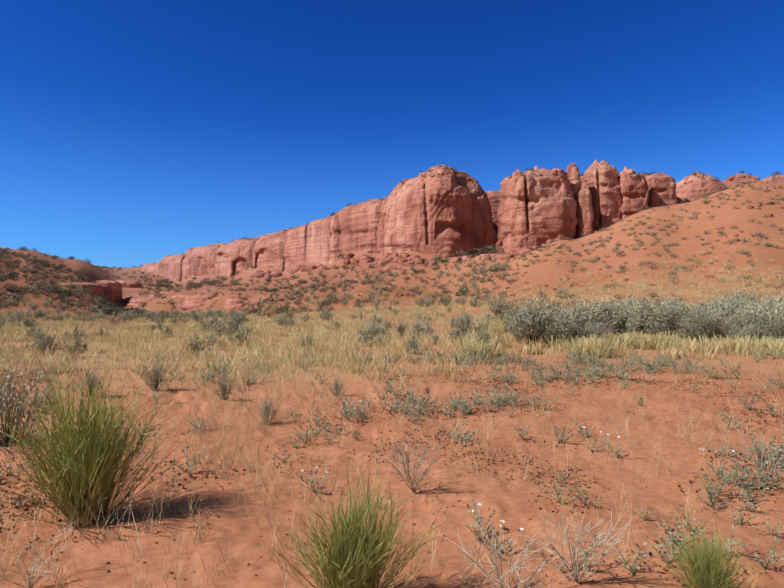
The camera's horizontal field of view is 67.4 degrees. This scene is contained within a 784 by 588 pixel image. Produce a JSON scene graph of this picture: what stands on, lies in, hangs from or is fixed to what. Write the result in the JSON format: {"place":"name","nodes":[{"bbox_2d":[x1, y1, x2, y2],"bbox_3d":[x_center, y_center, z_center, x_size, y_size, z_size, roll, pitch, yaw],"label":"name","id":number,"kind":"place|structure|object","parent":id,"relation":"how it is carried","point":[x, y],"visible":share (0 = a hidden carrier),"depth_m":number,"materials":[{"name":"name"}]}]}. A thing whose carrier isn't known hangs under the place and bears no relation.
{"place":"outdoors","nodes":[
{"label":"outdoors","id":0,"kind":"place"},
{"bbox_2d":[228,278,473,319],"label":"talus grass","id":1,"kind":"structure","parent":0,"point":[315,310],"depth_m":59.12,"materials":[{"name":"beige plant"}]},
{"bbox_2d":[0,183,783,587],"bbox_3d":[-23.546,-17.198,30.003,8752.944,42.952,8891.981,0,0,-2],"label":"ground","id":2,"kind":"structure","parent":0,"point":[228,529],"depth_m":6.43,"materials":[{"name":"orange sand"}]},
{"bbox_2d":[0,247,147,316],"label":"hill shrubs","id":3,"kind":"object","parent":2,"relation":"on","point":[111,307],"visible":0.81,"depth_m":79.08,"materials":[{"name":"green plant"}]},
{"bbox_2d":[4,247,146,306],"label":"hill shrubs","id":4,"kind":"object","parent":2,"relation":"on","point":[54,257],"visible":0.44,"depth_m":205.20,"materials":[{"name":"green plant"}]},
{"bbox_2d":[0,296,238,320],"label":"sage","id":5,"kind":"object","parent":2,"relation":"on","point":[11,302],"visible":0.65,"depth_m":49.13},
{"bbox_2d":[0,356,347,446],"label":"sage","id":6,"kind":"object","parent":2,"relation":"on","point":[5,403],"visible":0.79,"depth_m":7.04,"materials":[{"name":"plant"}]},
{"bbox_2d":[0,307,432,376],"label":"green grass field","id":7,"kind":"structure","parent":2,"relation":"on","point":[400,348],"depth_m":20.57,"materials":[{"name":"plant"}]},
{"bbox_2d":[0,290,550,356],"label":"sage","id":8,"kind":"object","parent":2,"relation":"on","point":[222,326],"visible":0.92,"depth_m":25.05,"materials":[{"name":"plant"}]},
{"bbox_2d":[138,248,420,313],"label":"shrubs","id":9,"kind":"object","parent":2,"relation":"on","point":[187,288],"visible":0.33,"depth_m":155.91,"materials":[{"name":"green plant"}]},
{"bbox_2d":[250,253,373,277],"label":"fallen blocks","id":10,"kind":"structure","parent":2,"relation":"on","point":[346,261],"depth_m":167.03,"materials":[{"name":"stone"}]},
{"bbox_2d":[139,248,511,317],"bbox_3d":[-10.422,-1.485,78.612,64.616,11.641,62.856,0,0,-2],"label":"desert shrubs","id":11,"kind":"object","parent":2,"relation":"on","point":[475,297],"visible":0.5,"depth_m":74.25,"materials":[{"name":"green plant"}]},
{"bbox_2d":[230,293,511,337],"bbox_3d":[1.268,0.902,29.510,17.326,2.011,9.586,0,-1,-26],"label":"sage","id":12,"kind":"object","parent":2,"relation":"on","point":[238,319],"visible":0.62,"depth_m":29.30,"materials":[{"name":"green plant"}]},
{"bbox_2d":[0,351,763,587],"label":"grass clump","id":13,"kind":"object","parent":2,"relation":"on","point":[84,456],"visible":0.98,"depth_m":3.95,"materials":[{"name":"green plant"}]},
{"bbox_2d":[0,344,783,587],"bbox_3d":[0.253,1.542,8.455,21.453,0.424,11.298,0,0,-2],"label":"grass","id":14,"kind":"structure","parent":2,"relation":"on","point":[532,412],"depth_m":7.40,"materials":[{"name":"plant"}]},
{"bbox_2d":[0,346,783,573],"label":"forbs","id":15,"kind":"object","parent":2,"relation":"on","point":[464,407],"visible":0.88,"depth_m":8.17,"materials":[{"name":"green plant"}]},
{"bbox_2d":[0,423,783,587],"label":"dry twigs","id":16,"kind":"object","parent":2,"relation":"on","point":[577,578],"visible":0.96,"depth_m":3.21,"materials":[{"name":"beige plant"}]},
{"bbox_2d":[0,366,783,587],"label":"debris patches","id":17,"kind":"object","parent":2,"relation":"on","point":[235,470],"visible":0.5,"depth_m":6.29,"materials":[{"name":"brown plant"}]},
{"bbox_2d":[0,356,783,586],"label":"leaf litter","id":18,"kind":"object","parent":2,"relation":"on","point":[679,486],"visible":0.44,"depth_m":7.96,"materials":[{"name":"plant"}]},
{"bbox_2d":[0,392,783,583],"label":"pebbles","id":19,"kind":"object","parent":2,"relation":"on","point":[248,564],"visible":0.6,"depth_m":4.99,"materials":[{"name":"brown stone"}]},
{"bbox_2d":[97,431,743,587],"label":"dry grass","id":20,"kind":"structure","parent":2,"relation":"on","point":[125,509],"depth_m":4.35,"materials":[{"name":"plant"}]},
{"bbox_2d":[150,181,783,317],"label":"slope stones","id":21,"kind":"object","parent":2,"relation":"on","point":[716,240],"visible":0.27,"depth_m":74.08,"materials":[{"name":"stone"}]},
{"bbox_2d":[431,243,504,262],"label":"shrubs","id":22,"kind":"object","parent":2,"relation":"on","point":[473,255],"visible":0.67,"depth_m":122.43,"materials":[{"name":"green plant"}]},
{"bbox_2d":[376,239,560,265],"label":"fallen dome blocks","id":23,"kind":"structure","parent":2,"relation":"on","point":[413,259],"depth_m":113.49,"materials":[{"name":"stone"}]},
{"bbox_2d":[447,314,536,353],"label":"dry grass","id":24,"kind":"structure","parent":2,"relation":"on","point":[497,328],"depth_m":26.99,"materials":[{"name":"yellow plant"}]},
{"bbox_2d":[295,393,728,554],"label":"flower forbs","id":25,"kind":"object","parent":2,"relation":"on","point":[490,516],"visible":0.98,"depth_m":4.88,"materials":[{"name":"green plant"}]},
{"bbox_2d":[300,394,734,554],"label":"white flowers","id":26,"kind":"object","parent":2,"relation":"on","point":[472,510],"visible":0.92,"depth_m":4.88,"materials":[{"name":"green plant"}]},
{"bbox_2d":[440,328,783,360],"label":"dry grass","id":27,"kind":"structure","parent":2,"relation":"on","point":[589,345],"depth_m":17.59,"materials":[{"name":"yellow plant"}]},
{"bbox_2d":[448,238,783,327],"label":"dry grass","id":28,"kind":"structure","parent":2,"relation":"on","point":[670,280],"depth_m":50.08,"materials":[{"name":"beige plant"}]},
{"bbox_2d":[454,288,783,347],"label":"sage hedge","id":29,"kind":"object","parent":2,"relation":"on","point":[738,309],"visible":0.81,"depth_m":20.73,"materials":[{"name":"plant"}]},
{"bbox_2d":[469,179,783,317],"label":"ramp shrubs","id":30,"kind":"object","parent":2,"relation":"on","point":[473,304],"visible":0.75,"depth_m":70.93,"materials":[{"name":"green plant"}]},
{"bbox_2d":[543,301,769,344],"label":"shrubs","id":31,"kind":"object","parent":2,"relation":"on","point":[722,327],"visible":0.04,"depth_m":20.31,"materials":[{"name":"green plant"}]},
{"bbox_2d":[0,266,783,396],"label":"grass field","id":32,"kind":"structure","parent":0,"point":[305,328],"depth_m":21.68,"materials":[{"name":"beige plant"}]},
{"bbox_2d":[0,0,783,267],"label":"sky","id":33,"kind":"structure","parent":0,"point":[135,133],"materials":[{"name":"blue"}]},
{"bbox_2d":[60,160,783,309],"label":"sandstone cliffs","id":34,"kind":"structure","parent":0,"point":[447,213],"depth_m":131.41,"materials":[{"name":"red stone"}]},
{"bbox_2d":[140,163,781,266],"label":"shrubs","id":35,"kind":"object","parent":34,"relation":"on","point":[743,171],"visible":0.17,"depth_m":141.71,"materials":[{"name":"green plant"}]},
{"bbox_2d":[154,160,783,264],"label":"cap rubble","id":36,"kind":"object","parent":34,"relation":"on","point":[555,172],"visible":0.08,"depth_m":138.18,"materials":[{"name":"stone"}]}
]}

